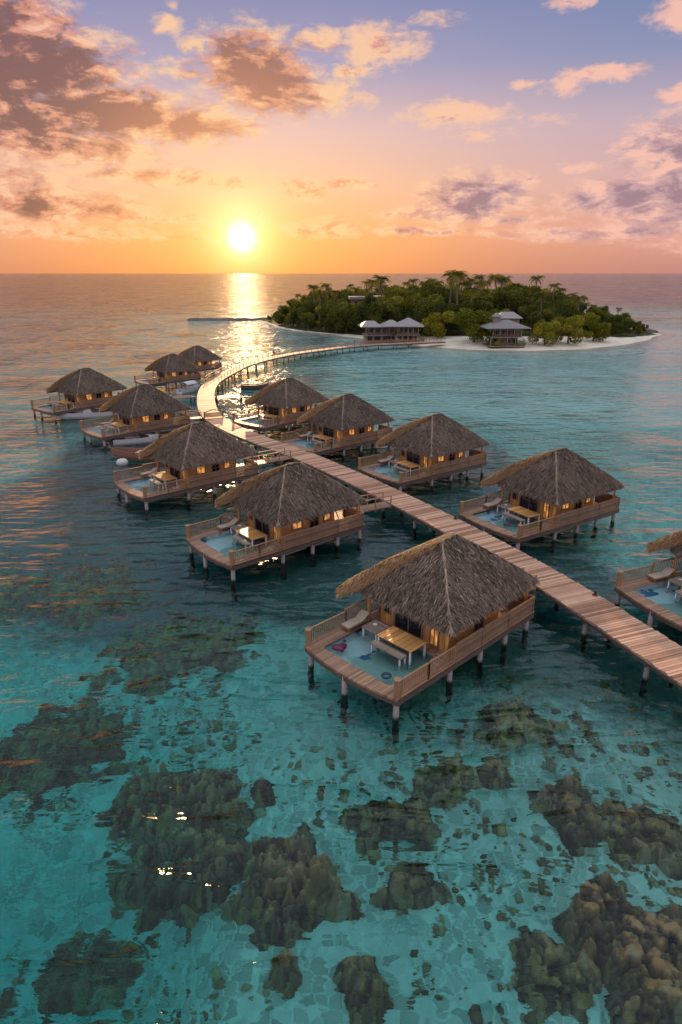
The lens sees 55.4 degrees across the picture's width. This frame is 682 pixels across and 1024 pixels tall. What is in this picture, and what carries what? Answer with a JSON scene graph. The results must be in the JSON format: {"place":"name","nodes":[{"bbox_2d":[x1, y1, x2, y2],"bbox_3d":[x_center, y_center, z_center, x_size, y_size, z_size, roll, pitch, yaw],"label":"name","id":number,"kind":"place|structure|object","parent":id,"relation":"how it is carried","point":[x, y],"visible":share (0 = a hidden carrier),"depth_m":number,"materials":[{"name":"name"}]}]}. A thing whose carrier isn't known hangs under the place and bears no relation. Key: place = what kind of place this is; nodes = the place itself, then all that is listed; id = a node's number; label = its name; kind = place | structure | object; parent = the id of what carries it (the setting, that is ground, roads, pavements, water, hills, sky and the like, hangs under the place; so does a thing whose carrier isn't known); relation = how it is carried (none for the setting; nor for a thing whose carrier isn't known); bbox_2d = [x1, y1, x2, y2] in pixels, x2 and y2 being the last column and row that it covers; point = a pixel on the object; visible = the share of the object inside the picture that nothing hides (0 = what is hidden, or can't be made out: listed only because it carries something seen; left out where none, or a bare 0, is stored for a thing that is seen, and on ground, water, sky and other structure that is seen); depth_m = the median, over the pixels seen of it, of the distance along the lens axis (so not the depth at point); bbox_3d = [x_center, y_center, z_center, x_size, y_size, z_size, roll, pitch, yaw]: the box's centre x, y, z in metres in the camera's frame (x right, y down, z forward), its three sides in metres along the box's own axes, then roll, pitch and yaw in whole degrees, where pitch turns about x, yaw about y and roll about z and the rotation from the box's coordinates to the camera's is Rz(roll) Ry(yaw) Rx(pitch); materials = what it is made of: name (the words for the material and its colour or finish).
{"place":"outdoors","nodes":[
{"label":"outdoors","id":0,"kind":"place"},
{"bbox_2d":[203,409,223,417],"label":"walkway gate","id":1,"kind":"structure","parent":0,"point":[213,415],"depth_m":98.17,"materials":[{"name":"brown wood"}]},
{"bbox_2d":[187,317,267,320],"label":"rocky spit","id":2,"kind":"structure","parent":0,"point":[234,319],"depth_m":322.36,"materials":[{"name":"stone"}]},
{"bbox_2d":[0,273,681,1023],"bbox_3d":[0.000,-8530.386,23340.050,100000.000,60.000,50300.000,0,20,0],"label":"sea water","id":3,"kind":"structure","parent":0,"point":[222,801],"depth_m":33.13,"materials":[{"name":"teal liquid"}]},
{"bbox_2d":[30,368,127,420],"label":"water villa","id":4,"kind":"object","parent":3,"relation":"in","point":[82,389],"visible":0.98,"depth_m":107.38,"materials":[{"name":"brown plant"}]},
{"bbox_2d":[59,408,115,418],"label":"boat","id":5,"kind":"object","parent":3,"relation":"on","point":[91,413],"visible":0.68,"depth_m":104.44,"materials":[{"name":"white paint"}]},
{"bbox_2d":[108,442,158,460],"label":"boat","id":6,"kind":"object","parent":3,"relation":"on","point":[126,453],"visible":0.52,"depth_m":81.47,"materials":[{"name":"brown wood"}]},
{"bbox_2d":[111,433,157,445],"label":"boat","id":7,"kind":"object","parent":3,"relation":"on","point":[140,439],"visible":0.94,"depth_m":89.12,"materials":[{"name":"white paint"}]},
{"bbox_2d":[80,384,190,446],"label":"water villa","id":8,"kind":"object","parent":3,"relation":"in","point":[144,408],"visible":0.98,"depth_m":91.68,"materials":[{"name":"brown plant"}]},
{"bbox_2d":[134,353,200,388],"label":"water villa","id":9,"kind":"object","parent":3,"relation":"in","point":[172,368],"visible":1,"depth_m":132.81,"materials":[{"name":"brown plant"}]},
{"bbox_2d":[113,422,259,510],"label":"water villa","id":10,"kind":"object","parent":3,"relation":"in","point":[193,456],"visible":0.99,"depth_m":68.13,"materials":[{"name":"brown plant"}]},
{"bbox_2d":[153,472,176,487],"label":"table","id":11,"kind":"object","parent":10,"relation":"on","point":[165,477],"visible":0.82,"depth_m":67.31,"materials":[{"name":"brown wood"}]},
{"bbox_2d":[169,465,179,479],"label":"sliding door","id":12,"kind":"structure","parent":10,"relation":"in","point":[174,472],"depth_m":69.06,"materials":[{"name":"black glass"}]},
{"bbox_2d":[238,448,291,465],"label":"gangway","id":13,"kind":"object","parent":10,"relation":"attached to","point":[268,460],"visible":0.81,"depth_m":76.01,"materials":[{"name":"brown wood"}]},
{"bbox_2d":[176,380,199,394],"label":"boat","id":14,"kind":"object","parent":3,"relation":"on","point":[189,389],"visible":0.97,"depth_m":126.87,"materials":[{"name":"white paint"}]},
{"bbox_2d":[178,345,221,373],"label":"water villa","id":15,"kind":"object","parent":3,"relation":"in","point":[202,358],"visible":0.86,"depth_m":148.16,"materials":[{"name":"plant"}]},
{"bbox_2d":[215,393,242,402],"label":"jetty","id":16,"kind":"object","parent":3,"relation":"in","point":[240,396],"visible":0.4,"depth_m":117.93,"materials":[{"name":"brown wood"}]},
{"bbox_2d":[241,380,268,389],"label":"boat","id":17,"kind":"object","parent":3,"relation":"on","point":[257,386],"visible":0.94,"depth_m":130.16,"materials":[{"name":"white wood"}]},
{"bbox_2d":[185,462,369,581],"bbox_3d":[-5.615,2.001,55.749,14.372,12.750,8.628,-16,26,-37],"label":"water villa","id":18,"kind":"object","parent":3,"relation":"in","point":[292,507],"visible":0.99,"depth_m":53.41,"materials":[{"name":"brown plant"}]},
{"bbox_2d":[216,517,238,531],"bbox_3d":[-9.682,1.074,55.623,1.900,0.737,0.720,-16,26,-37],"label":"sun lounger","id":19,"kind":"object","parent":18,"relation":"on","point":[233,521],"visible":0.93,"depth_m":55.55,"materials":[{"name":"fabric"}]},
{"bbox_2d":[231,535,251,549],"bbox_3d":[-8.076,2.779,52.693,0.600,1.160,2.400,-15,25,-35],"label":"bench","id":20,"kind":"object","parent":18,"relation":"on","point":[241,540],"visible":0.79,"depth_m":52.32,"materials":[{"name":"white paint"}]},
{"bbox_2d":[235,526,266,545],"bbox_3d":[-7.331,2.410,53.147,1.440,1.540,2.600,-16,26,-37],"label":"table","id":21,"kind":"object","parent":18,"relation":"on","point":[251,533],"visible":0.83,"depth_m":52.72,"materials":[{"name":"brown wood"}]},
{"bbox_2d":[254,516,269,536],"bbox_3d":[-6.586,0.908,54.275,0.110,1.880,2.250,-16,26,-37],"label":"sliding door","id":22,"kind":"structure","parent":18,"relation":"in","point":[259,526],"depth_m":54.42,"materials":[{"name":"black glass"}]},
{"bbox_2d":[335,492,391,514],"bbox_3d":[2.112,-0.678,60.440,5.398,1.300,1.440,-11,23,-28],"label":"gangway","id":23,"kind":"object","parent":18,"relation":"on","point":[375,506],"visible":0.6,"depth_m":60.77,"materials":[{"name":"brown wood"}]},
{"bbox_2d":[232,377,328,436],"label":"water villa","id":24,"kind":"object","parent":3,"relation":"in","point":[288,401],"visible":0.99,"depth_m":97.16,"materials":[{"name":"brown plant"}]},
{"bbox_2d":[280,393,393,455],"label":"water villa","id":25,"kind":"object","parent":3,"relation":"in","point":[347,420],"visible":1,"depth_m":84.41,"materials":[{"name":"brown plant"}]},
{"bbox_2d":[323,427,333,439],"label":"sliding door","id":26,"kind":"structure","parent":25,"relation":"in","point":[329,432],"depth_m":85.18,"materials":[{"name":"black glass"}]},
{"bbox_2d":[304,532,541,720],"bbox_3d":[4.962,7.569,40.612,14.372,12.750,8.628,-18,27,-41],"label":"water villa","id":27,"kind":"object","parent":3,"relation":"in","point":[453,600],"visible":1,"depth_m":38.08,"materials":[{"name":"brown plant"}]},
{"bbox_2d":[332,643,346,651],"bbox_3d":[-0.088,7.926,38.237,0.805,0.210,0.828,8,22,21],"label":"pool float","id":28,"kind":"object","parent":27,"relation":"on","point":[341,647],"visible":1,"depth_m":38.05,"materials":[{"name":"plastic"}]},
{"bbox_2d":[340,609,369,632],"bbox_3d":[0.891,6.741,40.219,1.900,0.737,0.720,-18,27,-41],"label":"sun lounger","id":29,"kind":"object","parent":27,"relation":"on","point":[361,617],"visible":0.99,"depth_m":40.19,"materials":[{"name":"fabric"}]},
{"bbox_2d":[361,619,389,638],"bbox_3d":[2.106,7.514,39.547,1.240,1.350,1.240,-18,27,-41],"label":"table","id":30,"kind":"object","parent":27,"relation":"on","point":[375,627],"visible":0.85,"depth_m":39.34,"materials":[{"name":"grey wood"}]},
{"bbox_2d":[369,639,406,665],"bbox_3d":[2.703,8.388,37.446,0.600,1.160,2.400,-18,27,-41],"label":"bench","id":31,"kind":"object","parent":27,"relation":"on","point":[390,650],"visible":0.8,"depth_m":37.17,"materials":[{"name":"grey wood"}]},
{"bbox_2d":[377,626,426,664],"bbox_3d":[3.510,8.036,37.852,1.440,1.540,2.600,-18,27,-41],"label":"table","id":32,"kind":"object","parent":27,"relation":"on","point":[404,640],"visible":0.84,"depth_m":37.47,"materials":[{"name":"brown wood"}]},
{"bbox_2d":[394,611,422,639],"bbox_3d":[4.063,6.498,39.078,0.110,1.880,2.250,-18,27,-41],"label":"sliding door","id":33,"kind":"structure","parent":27,"relation":"in","point":[408,626],"depth_m":39.23,"materials":[{"name":"black glass"}]},
{"bbox_2d":[428,629,438,648],"bbox_3d":[5.435,7.012,37.753,0.110,1.830,0.700,-18,27,-41],"label":"door","id":34,"kind":"structure","parent":27,"relation":"in","point":[433,638],"depth_m":37.91,"materials":[{"name":"wood"}]},
{"bbox_2d":[473,617,483,632],"bbox_3d":[8.373,6.395,39.431,1.000,1.830,0.110,-18,27,-41],"label":"door","id":35,"kind":"structure","parent":27,"relation":"in","point":[476,626],"depth_m":39.67,"materials":[{"name":"glass"}]},
{"bbox_2d":[357,413,488,491],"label":"water villa","id":36,"kind":"object","parent":3,"relation":"in","point":[436,445],"visible":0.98,"depth_m":72.54,"materials":[{"name":"brown plant"}]},
{"bbox_2d":[396,460,420,474],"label":"table","id":37,"kind":"object","parent":36,"relation":"on","point":[409,464],"visible":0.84,"depth_m":71.73,"materials":[{"name":"white paint"}]},
{"bbox_2d":[406,451,419,467],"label":"sliding door","id":38,"kind":"structure","parent":36,"relation":"in","point":[414,458],"depth_m":73.47,"materials":[{"name":"black glass"}]},
{"bbox_2d":[197,337,681,689],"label":"walkway","id":39,"kind":"structure","parent":3,"relation":"on","point":[649,648],"depth_m":53.26,"materials":[{"name":"brown wood"}]},
{"bbox_2d":[459,447,624,549],"bbox_3d":[18.199,0.282,60.424,14.372,12.750,8.628,-13,24,-31],"label":"water villa","id":40,"kind":"object","parent":3,"relation":"in","point":[558,489],"visible":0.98,"depth_m":58.02,"materials":[{"name":"brown plant"}]},
{"bbox_2d":[483,497,502,509],"bbox_3d":[14.187,-0.816,60.761,1.900,0.737,0.720,-13,24,-31],"label":"sun lounger","id":41,"kind":"object","parent":40,"relation":"on","point":[496,501],"visible":0.96,"depth_m":60.62,"materials":[{"name":"fabric"}]},
{"bbox_2d":[502,512,525,524],"bbox_3d":[15.317,0.921,57.745,0.600,1.160,2.400,-11,23,-28],"label":"bench","id":42,"kind":"object","parent":40,"relation":"on","point":[515,517],"visible":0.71,"depth_m":57.48,"materials":[{"name":"white paint"}]},
{"bbox_2d":[507,506,540,523],"bbox_3d":[16.246,0.662,57.897,1.440,1.540,2.600,-12,23,-29],"label":"table","id":43,"kind":"object","parent":40,"relation":"on","point":[523,511],"visible":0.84,"depth_m":57.35,"materials":[{"name":"white paint"}]},
{"bbox_2d":[519,494,538,512],"bbox_3d":[17.113,-0.857,59.074,0.110,1.880,2.250,-13,24,-31],"label":"sliding door","id":44,"kind":"structure","parent":40,"relation":"in","point":[527,503],"depth_m":59.13,"materials":[{"name":"black glass"}]},
{"bbox_2d":[542,503,549,518],"bbox_3d":[18.188,-0.260,57.522,0.110,1.830,0.700,-13,24,-31],"label":"door","id":45,"kind":"structure","parent":40,"relation":"in","point":[545,512],"depth_m":57.63,"materials":[{"name":"wood"}]},
{"bbox_2d":[614,530,681,631],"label":"water villa","id":46,"kind":"object","parent":3,"relation":"in","point":[656,600],"visible":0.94,"depth_m":45.29,"materials":[{"name":"brown wood"}]},
{"bbox_2d":[647,566,674,582],"bbox_3d":[22.873,4.468,46.396,1.900,0.737,0.720,-8,22,-21],"label":"sun lounger","id":47,"kind":"object","parent":46,"relation":"on","point":[667,571],"visible":0.97,"depth_m":46.33,"materials":[{"name":"fabric"}]},
{"bbox_2d":[667,576,681,589],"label":"table","id":48,"kind":"object","parent":46,"relation":"on","point":[677,580],"visible":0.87,"depth_m":45.23,"materials":[{"name":"white paint"}]},
{"bbox_2d":[0,0,681,272],"label":"sky","id":49,"kind":"structure","parent":0,"point":[137,136],"materials":[{"name":"orange"}]},
{"bbox_2d":[258,317,660,350],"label":"island","id":50,"kind":"structure","parent":0,"point":[453,339],"depth_m":219.96,"materials":[{"name":"beige sand"}]},
{"bbox_2d":[284,306,302,326],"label":"broadleaf tree","id":51,"kind":"object","parent":50,"relation":"on","point":[292,316],"visible":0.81,"depth_m":273.05,"materials":[{"name":"green plant"}]},
{"bbox_2d":[296,309,312,327],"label":"broadleaf tree","id":52,"kind":"object","parent":50,"relation":"on","point":[303,311],"visible":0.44,"depth_m":268.64,"materials":[{"name":"green plant"}]},
{"bbox_2d":[299,312,314,329],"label":"broadleaf tree","id":53,"kind":"object","parent":50,"relation":"on","point":[307,317],"visible":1,"depth_m":259.86,"materials":[{"name":"green plant"}]},
{"bbox_2d":[314,289,326,327],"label":"palm tree","id":54,"kind":"object","parent":50,"relation":"on","point":[319,292],"visible":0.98,"depth_m":262.14,"materials":[{"name":"green plant"}]},
{"bbox_2d":[315,304,329,330],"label":"broadleaf tree","id":55,"kind":"object","parent":50,"relation":"on","point":[323,322],"visible":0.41,"depth_m":256.40,"materials":[{"name":"green plant"}]},
{"bbox_2d":[309,297,336,323],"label":"broadleaf tree","id":56,"kind":"object","parent":50,"relation":"on","point":[315,315],"visible":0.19,"depth_m":269.63,"materials":[{"name":"green plant"}]},
{"bbox_2d":[321,302,349,332],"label":"broadleaf tree","id":57,"kind":"object","parent":50,"relation":"on","point":[332,314],"visible":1,"depth_m":246.85,"materials":[{"name":"green plant"}]},
{"bbox_2d":[334,311,353,333],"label":"broadleaf tree","id":58,"kind":"object","parent":50,"relation":"on","point":[341,324],"visible":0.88,"depth_m":245.12,"materials":[{"name":"green plant"}]},
{"bbox_2d":[336,289,366,303],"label":"broadleaf tree","id":59,"kind":"object","parent":50,"relation":"on","point":[345,295],"visible":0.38,"depth_m":274.18,"materials":[{"name":"green plant"}]},
{"bbox_2d":[350,301,365,330],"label":"broadleaf tree","id":60,"kind":"object","parent":50,"relation":"on","point":[355,307],"visible":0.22,"depth_m":244.07,"materials":[{"name":"green plant"}]},
{"bbox_2d":[346,303,379,332],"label":"broadleaf tree","id":61,"kind":"object","parent":50,"relation":"on","point":[358,319],"visible":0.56,"depth_m":238.67,"materials":[{"name":"green plant"}]},
{"bbox_2d":[348,295,383,324],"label":"flat roofed house","id":62,"kind":"structure","parent":50,"relation":"on","point":[356,299],"depth_m":257.09,"materials":[{"name":"paint"}]},
{"bbox_2d":[363,308,385,330],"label":"broadleaf tree","id":63,"kind":"object","parent":50,"relation":"on","point":[378,317],"visible":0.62,"depth_m":234.70,"materials":[{"name":"green plant"}]},
{"bbox_2d":[358,320,397,343],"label":"beach pavilion","id":64,"kind":"structure","parent":50,"relation":"on","point":[379,333],"depth_m":216.35,"materials":[{"name":"paint"}]},
{"bbox_2d":[371,275,390,295],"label":"palm tree","id":65,"kind":"object","parent":50,"relation":"on","point":[380,278],"visible":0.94,"depth_m":244.23,"materials":[{"name":"green plant"}]},
{"bbox_2d":[368,296,405,320],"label":"broadleaf tree","id":66,"kind":"object","parent":50,"relation":"on","point":[387,304],"visible":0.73,"depth_m":237.08,"materials":[{"name":"green plant"}]},
{"bbox_2d":[382,285,406,296],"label":"broadleaf tree","id":67,"kind":"object","parent":50,"relation":"on","point":[393,291],"visible":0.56,"depth_m":282.87,"materials":[{"name":"green plant"}]},
{"bbox_2d":[392,305,412,332],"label":"broadleaf tree","id":68,"kind":"object","parent":50,"relation":"on","point":[398,312],"visible":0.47,"depth_m":233.37,"materials":[{"name":"green plant"}]},
{"bbox_2d":[392,317,423,342],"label":"beach pavilion","id":69,"kind":"structure","parent":50,"relation":"on","point":[408,325],"depth_m":213.10,"materials":[{"name":"paint"}]},
{"bbox_2d":[406,309,430,332],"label":"broadleaf tree","id":70,"kind":"object","parent":50,"relation":"on","point":[419,317],"visible":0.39,"depth_m":226.21,"materials":[{"name":"green plant"}]},
{"bbox_2d":[403,293,445,316],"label":"broadleaf tree","id":71,"kind":"object","parent":50,"relation":"on","point":[426,304],"visible":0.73,"depth_m":232.34,"materials":[{"name":"green plant"}]},
{"bbox_2d":[410,283,445,315],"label":"broadleaf tree","id":72,"kind":"object","parent":50,"relation":"on","point":[432,291],"visible":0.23,"depth_m":242.10,"materials":[{"name":"green plant"}]},
{"bbox_2d":[422,310,454,337],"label":"broadleaf tree","id":73,"kind":"object","parent":50,"relation":"on","point":[436,321],"visible":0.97,"depth_m":219.88,"materials":[{"name":"green plant"}]},
{"bbox_2d":[430,302,456,334],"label":"broadleaf tree","id":74,"kind":"object","parent":50,"relation":"on","point":[444,308],"visible":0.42,"depth_m":224.06,"materials":[{"name":"green plant"}]},
{"bbox_2d":[442,271,459,303],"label":"palm tree","id":75,"kind":"object","parent":50,"relation":"on","point":[450,274],"visible":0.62,"depth_m":238.39,"materials":[{"name":"green plant"}]},
{"bbox_2d":[440,282,463,295],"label":"broadleaf tree","id":76,"kind":"object","parent":50,"relation":"on","point":[447,289],"visible":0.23,"depth_m":274.05,"materials":[{"name":"green plant"}]},
{"bbox_2d":[447,269,468,303],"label":"palm tree","id":77,"kind":"object","parent":50,"relation":"on","point":[455,274],"visible":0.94,"depth_m":230.88,"materials":[{"name":"green plant"}]},
{"bbox_2d":[447,301,474,333],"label":"broadleaf tree","id":78,"kind":"object","parent":50,"relation":"on","point":[470,305],"visible":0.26,"depth_m":225.10,"materials":[{"name":"green plant"}]},
{"bbox_2d":[447,290,480,311],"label":"broadleaf tree","id":79,"kind":"object","parent":50,"relation":"on","point":[462,300],"visible":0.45,"depth_m":242.32,"materials":[{"name":"green plant"}]},
{"bbox_2d":[464,286,480,300],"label":"palm tree","id":80,"kind":"object","parent":50,"relation":"on","point":[471,291],"visible":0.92,"depth_m":225.99,"materials":[{"name":"green plant"}]},
{"bbox_2d":[453,307,492,341],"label":"broadleaf tree","id":81,"kind":"object","parent":50,"relation":"on","point":[472,323],"visible":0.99,"depth_m":205.90,"materials":[{"name":"green plant"}]},
{"bbox_2d":[472,301,493,316],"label":"broadleaf tree","id":82,"kind":"object","parent":50,"relation":"on","point":[478,305],"visible":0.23,"depth_m":230.15,"materials":[{"name":"green plant"}]},
{"bbox_2d":[478,291,492,311],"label":"palm tree","id":83,"kind":"object","parent":50,"relation":"on","point":[487,296],"visible":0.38,"depth_m":250.47,"materials":[{"name":"green plant"}]},
{"bbox_2d":[485,296,510,310],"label":"broadleaf tree","id":84,"kind":"object","parent":50,"relation":"on","point":[500,302],"visible":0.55,"depth_m":243.39,"materials":[{"name":"green plant"}]},
{"bbox_2d":[493,275,510,287],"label":"palm tree","id":85,"kind":"object","parent":50,"relation":"on","point":[499,279],"visible":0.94,"depth_m":250.69,"materials":[{"name":"green plant"}]},
{"bbox_2d":[479,312,530,346],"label":"beach pavilion","id":86,"kind":"structure","parent":50,"relation":"on","point":[506,326],"depth_m":200.83,"materials":[{"name":"paint"}]},
{"bbox_2d":[492,287,527,319],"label":"broadleaf tree","id":87,"kind":"object","parent":50,"relation":"on","point":[512,305],"visible":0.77,"depth_m":239.23,"materials":[{"name":"green plant"}]},
{"bbox_2d":[509,285,542,323],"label":"broadleaf tree","id":88,"kind":"object","parent":50,"relation":"on","point":[524,296],"visible":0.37,"depth_m":242.49,"materials":[{"name":"green plant"}]},
{"bbox_2d":[518,303,545,335],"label":"broadleaf tree","id":89,"kind":"object","parent":50,"relation":"on","point":[530,311],"visible":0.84,"depth_m":222.09,"materials":[{"name":"green plant"}]},
{"bbox_2d":[526,285,550,298],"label":"broadleaf tree","id":90,"kind":"object","parent":50,"relation":"on","point":[536,289],"visible":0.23,"depth_m":256.38,"materials":[{"name":"green plant"}]},
{"bbox_2d":[533,290,550,314],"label":"palm tree","id":91,"kind":"object","parent":50,"relation":"on","point":[540,293],"visible":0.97,"depth_m":227.47,"materials":[{"name":"green plant"}]},
{"bbox_2d":[527,320,562,345],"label":"broadleaf tree","id":92,"kind":"object","parent":50,"relation":"on","point":[547,330],"visible":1,"depth_m":202.83,"materials":[{"name":"green plant"}]},
{"bbox_2d":[543,306,561,322],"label":"broadleaf tree","id":93,"kind":"object","parent":50,"relation":"on","point":[549,313],"visible":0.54,"depth_m":224.54,"materials":[{"name":"green plant"}]},
{"bbox_2d":[552,298,577,313],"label":"broadleaf tree","id":94,"kind":"object","parent":50,"relation":"on","point":[567,304],"visible":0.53,"depth_m":237.77,"materials":[{"name":"green plant"}]},
{"bbox_2d":[549,314,584,343],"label":"broadleaf tree","id":95,"kind":"object","parent":50,"relation":"on","point":[570,324],"visible":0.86,"depth_m":205.13,"materials":[{"name":"green plant"}]},
{"bbox_2d":[558,308,577,318],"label":"broadleaf tree","id":96,"kind":"object","parent":50,"relation":"on","point":[566,313],"visible":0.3,"depth_m":225.71,"materials":[{"name":"green plant"}]},
{"bbox_2d":[579,312,610,340],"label":"broadleaf tree","id":97,"kind":"object","parent":50,"relation":"on","point":[601,331],"visible":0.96,"depth_m":214.17,"materials":[{"name":"green plant"}]},
{"bbox_2d":[596,305,609,321],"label":"palm tree","id":98,"kind":"object","parent":50,"relation":"on","point":[605,309],"visible":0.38,"depth_m":254.60,"materials":[{"name":"green plant"}]},
{"bbox_2d":[603,316,619,332],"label":"broadleaf tree","id":99,"kind":"object","parent":50,"relation":"on","point":[609,320],"visible":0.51,"depth_m":235.22,"materials":[{"name":"green plant"}]},
{"bbox_2d":[610,324,623,336],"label":"broadleaf tree","id":100,"kind":"object","parent":50,"relation":"on","point":[615,330],"visible":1,"depth_m":230.63,"materials":[{"name":"green plant"}]},
{"bbox_2d":[618,321,631,334],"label":"broadleaf tree","id":101,"kind":"object","parent":50,"relation":"on","point":[625,328],"visible":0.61,"depth_m":234.88,"materials":[{"name":"green plant"}]},
{"bbox_2d":[618,317,634,327],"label":"broadleaf tree","id":102,"kind":"object","parent":50,"relation":"on","point":[629,321],"visible":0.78,"depth_m":241.90,"materials":[{"name":"green plant"}]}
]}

